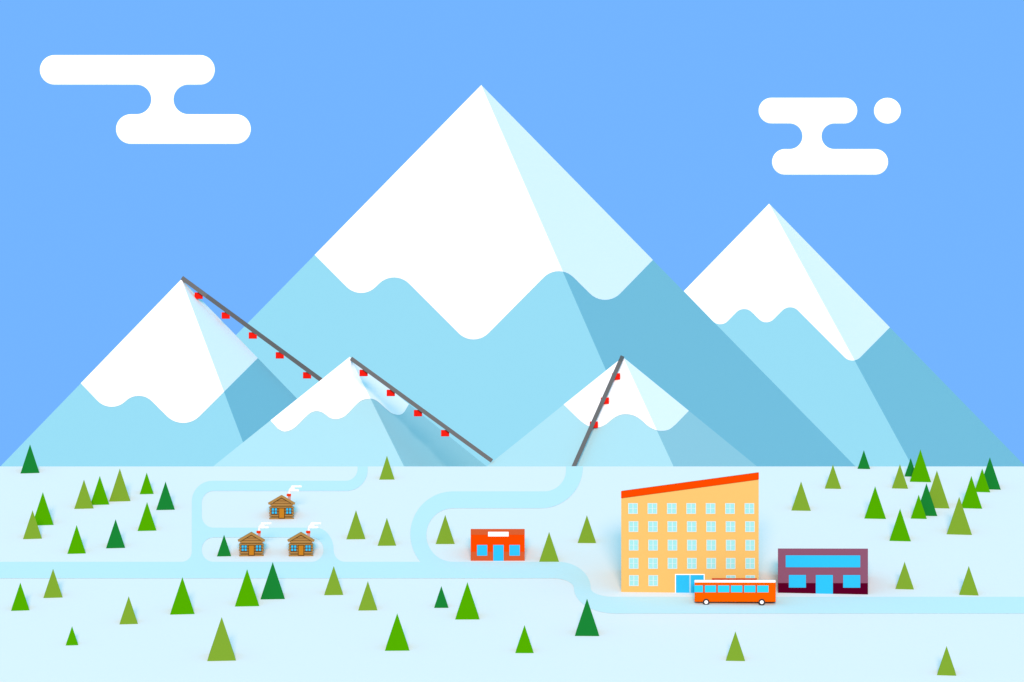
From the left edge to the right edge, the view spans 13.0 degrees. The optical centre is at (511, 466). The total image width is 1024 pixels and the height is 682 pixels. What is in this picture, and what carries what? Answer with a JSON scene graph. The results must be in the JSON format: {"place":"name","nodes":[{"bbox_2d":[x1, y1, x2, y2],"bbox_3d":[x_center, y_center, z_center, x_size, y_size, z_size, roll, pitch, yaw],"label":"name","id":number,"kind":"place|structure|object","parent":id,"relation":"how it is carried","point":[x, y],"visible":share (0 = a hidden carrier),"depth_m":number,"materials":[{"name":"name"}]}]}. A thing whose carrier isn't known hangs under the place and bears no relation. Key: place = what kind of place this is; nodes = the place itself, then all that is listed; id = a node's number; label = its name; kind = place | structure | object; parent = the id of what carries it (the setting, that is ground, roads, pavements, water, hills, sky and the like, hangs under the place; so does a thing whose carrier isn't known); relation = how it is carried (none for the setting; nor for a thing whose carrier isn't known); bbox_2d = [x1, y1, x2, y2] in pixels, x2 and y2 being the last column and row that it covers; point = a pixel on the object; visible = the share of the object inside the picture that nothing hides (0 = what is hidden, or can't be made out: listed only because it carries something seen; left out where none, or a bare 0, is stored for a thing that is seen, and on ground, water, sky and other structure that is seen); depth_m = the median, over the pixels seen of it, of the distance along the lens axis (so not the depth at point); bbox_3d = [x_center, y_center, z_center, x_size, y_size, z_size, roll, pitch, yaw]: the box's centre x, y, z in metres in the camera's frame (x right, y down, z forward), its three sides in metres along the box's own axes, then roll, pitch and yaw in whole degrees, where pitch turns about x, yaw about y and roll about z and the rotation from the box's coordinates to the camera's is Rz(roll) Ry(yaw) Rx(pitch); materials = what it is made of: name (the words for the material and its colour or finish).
{"place":"outdoors","nodes":[
{"label":"outdoors","id":0,"kind":"place"},
{"bbox_2d":[40,55,250,143],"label":"cloud","id":1,"kind":"structure","parent":0,"point":[162,80],"depth_m":4485.55,"materials":[{"name":"white"}]},
{"bbox_2d":[1,280,296,465],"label":"mountain","id":2,"kind":"structure","parent":0,"point":[180,374],"depth_m":1853.23,"materials":[{"name":"teal"}]},
{"bbox_2d":[181,276,322,380],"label":"lift cable","id":3,"kind":"object","parent":2,"relation":"attached to","point":[251,328],"visible":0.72,"depth_m":1915.53,"materials":[{"name":"grey metal"}]},
{"bbox_2d":[214,357,485,465],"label":"mountain","id":4,"kind":"structure","parent":0,"point":[344,413],"depth_m":1381.54,"materials":[{"name":"teal"}]},
{"bbox_2d":[350,357,492,461],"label":"lift cable","id":5,"kind":"object","parent":4,"relation":"attached to","point":[421,409],"visible":1,"depth_m":1365.16,"materials":[{"name":"grey metal"}]},
{"bbox_2d":[0,466,1023,681],"bbox_3d":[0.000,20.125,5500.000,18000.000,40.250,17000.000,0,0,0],"label":"ground","id":6,"kind":"structure","parent":0,"point":[306,630],"depth_m":600.15,"materials":[{"name":"white snow"}]},
{"bbox_2d":[11,583,28,610],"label":"fir tree","id":7,"kind":"object","parent":6,"relation":"on","point":[20,603],"visible":1,"depth_m":591.44,"materials":[{"name":"green plant"}]},
{"bbox_2d":[21,446,38,472],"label":"fir tree","id":8,"kind":"object","parent":6,"relation":"on","point":[29,465],"visible":1,"depth_m":663.39,"materials":[{"name":"green plant"}]},
{"bbox_2d":[23,510,41,538],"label":"fir tree","id":9,"kind":"object","parent":6,"relation":"on","point":[32,531],"visible":1,"depth_m":626.93,"materials":[{"name":"green plant"}]},
{"bbox_2d":[35,493,53,524],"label":"fir tree","id":10,"kind":"object","parent":6,"relation":"on","point":[42,516],"visible":0.8,"depth_m":634.27,"materials":[{"name":"green plant"}]},
{"bbox_2d":[44,570,62,597],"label":"fir tree","id":11,"kind":"object","parent":6,"relation":"on","point":[52,590],"visible":1,"depth_m":597.50,"materials":[{"name":"green plant"}]},
{"bbox_2d":[66,627,77,644],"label":"fir tree","id":12,"kind":"object","parent":6,"relation":"on","point":[72,640],"visible":1,"depth_m":575.57,"materials":[{"name":"green plant"}]},
{"bbox_2d":[67,525,85,553],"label":"fir tree","id":13,"kind":"object","parent":6,"relation":"on","point":[76,546],"visible":1,"depth_m":619.25,"materials":[{"name":"green plant"}]},
{"bbox_2d":[74,481,93,508],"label":"fir tree","id":14,"kind":"object","parent":6,"relation":"on","point":[83,501],"visible":1,"depth_m":643.17,"materials":[{"name":"green plant"}]},
{"bbox_2d":[91,477,108,504],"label":"fir tree","id":15,"kind":"object","parent":6,"relation":"on","point":[99,497],"visible":1,"depth_m":645.35,"materials":[{"name":"green plant"}]},
{"bbox_2d":[106,520,124,547],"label":"fir tree","id":16,"kind":"object","parent":6,"relation":"on","point":[115,540],"visible":1,"depth_m":622.14,"materials":[{"name":"green plant"}]},
{"bbox_2d":[109,469,129,501],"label":"fir tree","id":17,"kind":"object","parent":6,"relation":"on","point":[119,492],"visible":1,"depth_m":647.30,"materials":[{"name":"green plant"}]},
{"bbox_2d":[120,597,137,623],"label":"fir tree","id":18,"kind":"object","parent":6,"relation":"on","point":[128,616],"visible":1,"depth_m":585.19,"materials":[{"name":"green plant"}]},
{"bbox_2d":[138,503,155,530],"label":"fir tree","id":19,"kind":"object","parent":6,"relation":"on","point":[147,523],"visible":1,"depth_m":631.21,"materials":[{"name":"green plant"}]},
{"bbox_2d":[140,473,153,493],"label":"fir tree","id":20,"kind":"object","parent":6,"relation":"on","point":[146,488],"visible":1,"depth_m":651.23,"materials":[{"name":"green plant"}]},
{"bbox_2d":[156,482,174,509],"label":"fir tree","id":21,"kind":"object","parent":6,"relation":"on","point":[165,502],"visible":1,"depth_m":642.51,"materials":[{"name":"green plant"}]},
{"bbox_2d":[170,577,193,614],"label":"fir tree","id":22,"kind":"object","parent":6,"relation":"on","point":[182,604],"visible":1,"depth_m":589.82,"materials":[{"name":"green plant"}]},
{"bbox_2d":[207,617,235,660],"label":"fir tree","id":23,"kind":"object","parent":6,"relation":"on","point":[221,649],"visible":1,"depth_m":569.09,"materials":[{"name":"green plant"}]},
{"bbox_2d":[217,536,230,555],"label":"fir tree","id":24,"kind":"object","parent":6,"relation":"on","point":[223,550],"visible":1,"depth_m":617.84,"materials":[{"name":"green plant"}]},
{"bbox_2d":[235,570,258,606],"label":"fir tree","id":25,"kind":"object","parent":6,"relation":"on","point":[247,596],"visible":1,"depth_m":593.57,"materials":[{"name":"green plant"}]},
{"bbox_2d":[238,531,264,555],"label":"log cabin","id":26,"kind":"object","parent":6,"relation":"on","point":[251,544],"visible":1,"depth_m":617.51,"materials":[{"name":"brown wood"}]},
{"bbox_2d":[261,563,284,598],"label":"fir tree","id":27,"kind":"object","parent":6,"relation":"on","point":[272,589],"visible":1,"depth_m":596.92,"materials":[{"name":"green plant"}]},
{"bbox_2d":[268,494,294,518],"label":"log cabin","id":28,"kind":"object","parent":6,"relation":"on","point":[281,507],"visible":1,"depth_m":637.02,"materials":[{"name":"brown wood"}]},
{"bbox_2d":[287,531,314,555],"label":"log cabin","id":29,"kind":"object","parent":6,"relation":"on","point":[300,543],"visible":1,"depth_m":617.52,"materials":[{"name":"brown wood"}]},
{"bbox_2d":[324,567,342,594],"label":"fir tree","id":30,"kind":"object","parent":6,"relation":"on","point":[333,587],"visible":1,"depth_m":598.80,"materials":[{"name":"green plant"}]},
{"bbox_2d":[347,511,364,538],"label":"fir tree","id":31,"kind":"object","parent":6,"relation":"on","point":[355,531],"visible":1,"depth_m":626.75,"materials":[{"name":"green plant"}]},
{"bbox_2d":[358,582,376,610],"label":"fir tree","id":32,"kind":"object","parent":6,"relation":"on","point":[367,602],"visible":1,"depth_m":591.55,"materials":[{"name":"green plant"}]},
{"bbox_2d":[378,519,395,545],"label":"fir tree","id":33,"kind":"object","parent":6,"relation":"on","point":[386,538],"visible":1,"depth_m":623.34,"materials":[{"name":"green plant"}]},
{"bbox_2d":[379,457,394,479],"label":"fir tree","id":34,"kind":"object","parent":6,"relation":"on","point":[386,473],"visible":1,"depth_m":659.56,"materials":[{"name":"green plant"}]},
{"bbox_2d":[385,614,408,650],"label":"fir tree","id":35,"kind":"object","parent":6,"relation":"on","point":[397,641],"visible":1,"depth_m":573.41,"materials":[{"name":"green plant"}]},
{"bbox_2d":[434,586,447,607],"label":"fir tree","id":36,"kind":"object","parent":6,"relation":"on","point":[441,601],"visible":1,"depth_m":592.65,"materials":[{"name":"green plant"}]},
{"bbox_2d":[436,516,454,543],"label":"fir tree","id":37,"kind":"object","parent":6,"relation":"on","point":[445,536],"visible":1,"depth_m":624.25,"materials":[{"name":"green plant"}]},
{"bbox_2d":[455,582,478,619],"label":"fir tree","id":38,"kind":"object","parent":6,"relation":"on","point":[467,609],"visible":1,"depth_m":587.45,"materials":[{"name":"green plant"}]},
{"bbox_2d":[471,529,524,560],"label":"shop","id":39,"kind":"structure","parent":6,"relation":"on","point":[497,544],"depth_m":615.30,"materials":[{"name":"orange paint"}]},
{"bbox_2d":[477,545,486,555],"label":"window","id":40,"kind":"structure","parent":39,"relation":"in","point":[481,549],"depth_m":615.28,"materials":[{"name":"blue glass"}]},
{"bbox_2d":[493,545,503,560],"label":"door","id":41,"kind":"structure","parent":39,"relation":"in","point":[498,550],"depth_m":615.28,"materials":[{"name":"blue glass"}]},
{"bbox_2d":[509,545,519,555],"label":"window","id":42,"kind":"structure","parent":39,"relation":"in","point":[514,550],"depth_m":615.28,"materials":[{"name":"blue glass"}]},
{"bbox_2d":[515,625,533,652],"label":"fir tree","id":43,"kind":"object","parent":6,"relation":"on","point":[524,645],"visible":1,"depth_m":572.26,"materials":[{"name":"green plant"}]},
{"bbox_2d":[539,533,558,561],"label":"fir tree","id":44,"kind":"object","parent":6,"relation":"on","point":[549,554],"visible":1,"depth_m":615.07,"materials":[{"name":"green plant"}]},
{"bbox_2d":[575,600,598,635],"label":"fir tree","id":45,"kind":"object","parent":6,"relation":"on","point":[586,626],"visible":1,"depth_m":579.93,"materials":[{"name":"green plant"}]},
{"bbox_2d":[578,516,595,542],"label":"fir tree","id":46,"kind":"object","parent":6,"relation":"on","point":[586,535],"visible":1,"depth_m":624.74,"materials":[{"name":"green plant"}]},
{"bbox_2d":[621,472,758,592],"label":"hotel","id":47,"kind":"structure","parent":6,"relation":"on","point":[679,537],"depth_m":599.54,"materials":[{"name":"yellow"}]},
{"bbox_2d":[628,503,637,513],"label":"window","id":48,"kind":"structure","parent":47,"relation":"in","point":[632,507],"depth_m":599.86,"materials":[{"name":"teal glass"}]},
{"bbox_2d":[629,575,638,585],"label":"window","id":49,"kind":"structure","parent":47,"relation":"in","point":[633,579],"depth_m":599.86,"materials":[{"name":"teal"}]},
{"bbox_2d":[648,521,657,531],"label":"window","id":50,"kind":"structure","parent":47,"relation":"in","point":[652,525],"depth_m":599.71,"materials":[{"name":"teal"}]},
{"bbox_2d":[648,540,657,550],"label":"window","id":51,"kind":"structure","parent":47,"relation":"in","point":[652,544],"depth_m":599.71,"materials":[{"name":"teal"}]},
{"bbox_2d":[648,558,657,568],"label":"window","id":52,"kind":"structure","parent":47,"relation":"in","point":[652,562],"depth_m":599.71,"materials":[{"name":"teal"}]},
{"bbox_2d":[648,575,657,585],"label":"window","id":53,"kind":"structure","parent":47,"relation":"in","point":[652,579],"depth_m":599.71,"materials":[{"name":"teal"}]},
{"bbox_2d":[667,503,676,513],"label":"window","id":54,"kind":"structure","parent":47,"relation":"in","point":[671,507],"depth_m":599.56,"materials":[{"name":"teal glass"}]},
{"bbox_2d":[667,521,676,531],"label":"window","id":55,"kind":"structure","parent":47,"relation":"in","point":[671,525],"depth_m":599.56,"materials":[{"name":"teal"}]},
{"bbox_2d":[675,574,704,592],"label":"door","id":56,"kind":"structure","parent":47,"relation":"in","point":[684,583],"depth_m":599.56,"materials":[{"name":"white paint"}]},
{"bbox_2d":[686,503,695,513],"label":"window","id":57,"kind":"structure","parent":47,"relation":"in","point":[690,507],"depth_m":599.56,"materials":[{"name":"teal"}]},
{"bbox_2d":[687,540,696,550],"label":"window","id":58,"kind":"structure","parent":47,"relation":"in","point":[691,544],"depth_m":599.56,"materials":[{"name":"teal"}]},
{"bbox_2d":[687,558,696,568],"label":"window","id":59,"kind":"structure","parent":47,"relation":"in","point":[691,562],"depth_m":599.56,"materials":[{"name":"teal"}]},
{"bbox_2d":[706,521,715,531],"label":"window","id":60,"kind":"structure","parent":47,"relation":"in","point":[710,525],"depth_m":599.42,"materials":[{"name":"teal glass"}]},
{"bbox_2d":[706,540,715,550],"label":"window","id":61,"kind":"structure","parent":47,"relation":"in","point":[710,544],"depth_m":599.42,"materials":[{"name":"teal"}]},
{"bbox_2d":[706,558,715,568],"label":"window","id":62,"kind":"structure","parent":47,"relation":"in","point":[710,562],"depth_m":599.42,"materials":[{"name":"teal"}]},
{"bbox_2d":[725,503,734,513],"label":"window","id":63,"kind":"structure","parent":47,"relation":"in","point":[729,507],"depth_m":599.27,"materials":[{"name":"teal"}]},
{"bbox_2d":[745,521,754,531],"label":"window","id":64,"kind":"structure","parent":47,"relation":"in","point":[749,525],"depth_m":599.27,"materials":[{"name":"teal"}]},
{"bbox_2d":[745,540,754,550],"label":"window","id":65,"kind":"structure","parent":47,"relation":"in","point":[749,544],"depth_m":599.27,"materials":[{"name":"teal"}]},
{"bbox_2d":[745,558,754,568],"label":"window","id":66,"kind":"structure","parent":47,"relation":"in","point":[749,562],"depth_m":599.27,"materials":[{"name":"teal"}]},
{"bbox_2d":[726,632,744,660],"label":"fir tree","id":67,"kind":"object","parent":6,"relation":"on","point":[735,653],"visible":1,"depth_m":568.85,"materials":[{"name":"green plant"}]},
{"bbox_2d":[791,483,810,510],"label":"fir tree","id":68,"kind":"object","parent":6,"relation":"on","point":[800,503],"visible":1,"depth_m":642.09,"materials":[{"name":"green plant"}]},
{"bbox_2d":[778,548,867,594],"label":"shop","id":69,"kind":"structure","parent":6,"relation":"on","point":[830,571],"depth_m":599.10,"materials":[{"name":"pink"}]},
{"bbox_2d":[789,575,805,587],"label":"window","id":70,"kind":"structure","parent":69,"relation":"in","point":[795,581],"depth_m":599.27,"materials":[{"name":"blue glass"}]},
{"bbox_2d":[786,555,859,566],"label":"window","id":71,"kind":"structure","parent":69,"relation":"in","point":[791,560],"depth_m":599.12,"materials":[{"name":"blue glass"}]},
{"bbox_2d":[816,575,832,593],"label":"door","id":72,"kind":"structure","parent":69,"relation":"in","point":[824,583],"depth_m":599.12,"materials":[{"name":"blue"}]},
{"bbox_2d":[843,575,859,587],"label":"window","id":73,"kind":"structure","parent":69,"relation":"in","point":[849,581],"depth_m":598.83,"materials":[{"name":"blue glass"}]},
{"bbox_2d":[825,466,840,488],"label":"fir tree","id":74,"kind":"object","parent":6,"relation":"on","point":[832,482],"visible":1,"depth_m":654.33,"materials":[{"name":"green plant"}]},
{"bbox_2d":[858,451,869,468],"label":"fir tree","id":75,"kind":"object","parent":6,"relation":"on","point":[863,464],"visible":1,"depth_m":665.76,"materials":[{"name":"green plant"}]},
{"bbox_2d":[864,487,885,518],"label":"fir tree","id":76,"kind":"object","parent":6,"relation":"on","point":[875,510],"visible":1,"depth_m":637.72,"materials":[{"name":"green plant"}]},
{"bbox_2d":[889,510,910,540],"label":"fir tree","id":77,"kind":"object","parent":6,"relation":"on","point":[899,532],"visible":1,"depth_m":625.82,"materials":[{"name":"green plant"}]},
{"bbox_2d":[892,465,907,488],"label":"fir tree","id":78,"kind":"object","parent":6,"relation":"on","point":[899,482],"visible":1,"depth_m":654.43,"materials":[{"name":"green plant"}]},
{"bbox_2d":[896,562,913,588],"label":"fir tree","id":79,"kind":"object","parent":6,"relation":"on","point":[904,581],"visible":1,"depth_m":601.58,"materials":[{"name":"green plant"}]},
{"bbox_2d":[904,458,913,476],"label":"fir tree","id":80,"kind":"object","parent":6,"relation":"on","point":[909,470],"visible":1,"depth_m":661.32,"materials":[{"name":"green plant"}]},
{"bbox_2d":[911,495,926,518],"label":"fir tree","id":81,"kind":"object","parent":6,"relation":"on","point":[918,512],"visible":1,"depth_m":637.60,"materials":[{"name":"green plant"}]},
{"bbox_2d":[910,449,930,481],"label":"fir tree","id":82,"kind":"object","parent":6,"relation":"on","point":[920,473],"visible":1,"depth_m":658.32,"materials":[{"name":"green plant"}]},
{"bbox_2d":[921,483,936,515],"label":"fir tree","id":83,"kind":"object","parent":6,"relation":"on","point":[928,504],"visible":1,"depth_m":639.39,"materials":[{"name":"green plant"}]},
{"bbox_2d":[930,472,948,507],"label":"fir tree","id":84,"kind":"object","parent":6,"relation":"on","point":[938,496],"visible":0.9,"depth_m":643.68,"materials":[{"name":"green plant"}]},
{"bbox_2d":[937,646,955,675],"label":"fir tree","id":85,"kind":"object","parent":6,"relation":"on","point":[946,667],"visible":1,"depth_m":562.67,"materials":[{"name":"green plant"}]},
{"bbox_2d":[947,498,971,534],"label":"fir tree","id":86,"kind":"object","parent":6,"relation":"on","point":[959,525],"visible":1,"depth_m":629.30,"materials":[{"name":"green plant"}]},
{"bbox_2d":[959,567,977,594],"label":"fir tree","id":87,"kind":"object","parent":6,"relation":"on","point":[968,587],"visible":1,"depth_m":598.74,"materials":[{"name":"green plant"}]},
{"bbox_2d":[962,476,981,508],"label":"fir tree","id":88,"kind":"object","parent":6,"relation":"on","point":[971,500],"visible":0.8,"depth_m":643.39,"materials":[{"name":"green plant"}]},
{"bbox_2d":[976,469,989,491],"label":"fir tree","id":89,"kind":"object","parent":6,"relation":"on","point":[982,485],"visible":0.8,"depth_m":652.40,"materials":[{"name":"green plant"}]},
{"bbox_2d":[984,458,1000,489],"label":"fir tree","id":90,"kind":"object","parent":6,"relation":"on","point":[991,478],"visible":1,"depth_m":654.15,"materials":[{"name":"green plant"}]},
{"bbox_2d":[0,466,1023,613],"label":"road","id":91,"kind":"structure","parent":0,"point":[198,564],"depth_m":610.82,"materials":[{"name":"teal"}]},
{"bbox_2d":[694,578,775,604],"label":"bus","id":92,"kind":"object","parent":91,"relation":"on","point":[761,592],"visible":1,"depth_m":593.60,"materials":[{"name":"orange metal"}]},
{"bbox_2d":[0,0,1023,465],"label":"sky","id":93,"kind":"structure","parent":0,"point":[651,107],"materials":[{"name":"blue"}]},
{"bbox_2d":[236,85,854,465],"bbox_3d":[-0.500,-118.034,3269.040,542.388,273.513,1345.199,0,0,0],"label":"mountain","id":94,"kind":"structure","parent":0,"point":[482,271],"depth_m":2883.17,"materials":[{"name":"teal"}]},
{"bbox_2d":[488,358,755,465],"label":"mountain","id":95,"kind":"structure","parent":0,"point":[643,419],"depth_m":1353.68,"materials":[{"name":"teal"}]},
{"bbox_2d":[572,355,623,465],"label":"lift cable","id":96,"kind":"object","parent":95,"relation":"attached to","point":[598,410],"visible":0.87,"depth_m":1351.51,"materials":[{"name":"grey metal"}]},
{"bbox_2d":[758,98,887,174],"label":"cloud","id":97,"kind":"structure","parent":0,"point":[811,153],"depth_m":4487.28,"materials":[{"name":"white"}]},
{"bbox_2d":[684,204,1023,465],"bbox_3d":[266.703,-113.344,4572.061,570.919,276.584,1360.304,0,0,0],"label":"mountain","id":98,"kind":"structure","parent":0,"point":[807,330],"depth_m":4180.21,"materials":[{"name":"teal"}]},
{"bbox_2d":[874,98,900,123],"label":"cloud","id":99,"kind":"structure","parent":0,"point":[887,110],"depth_m":4487.31,"materials":[{"name":"white"}]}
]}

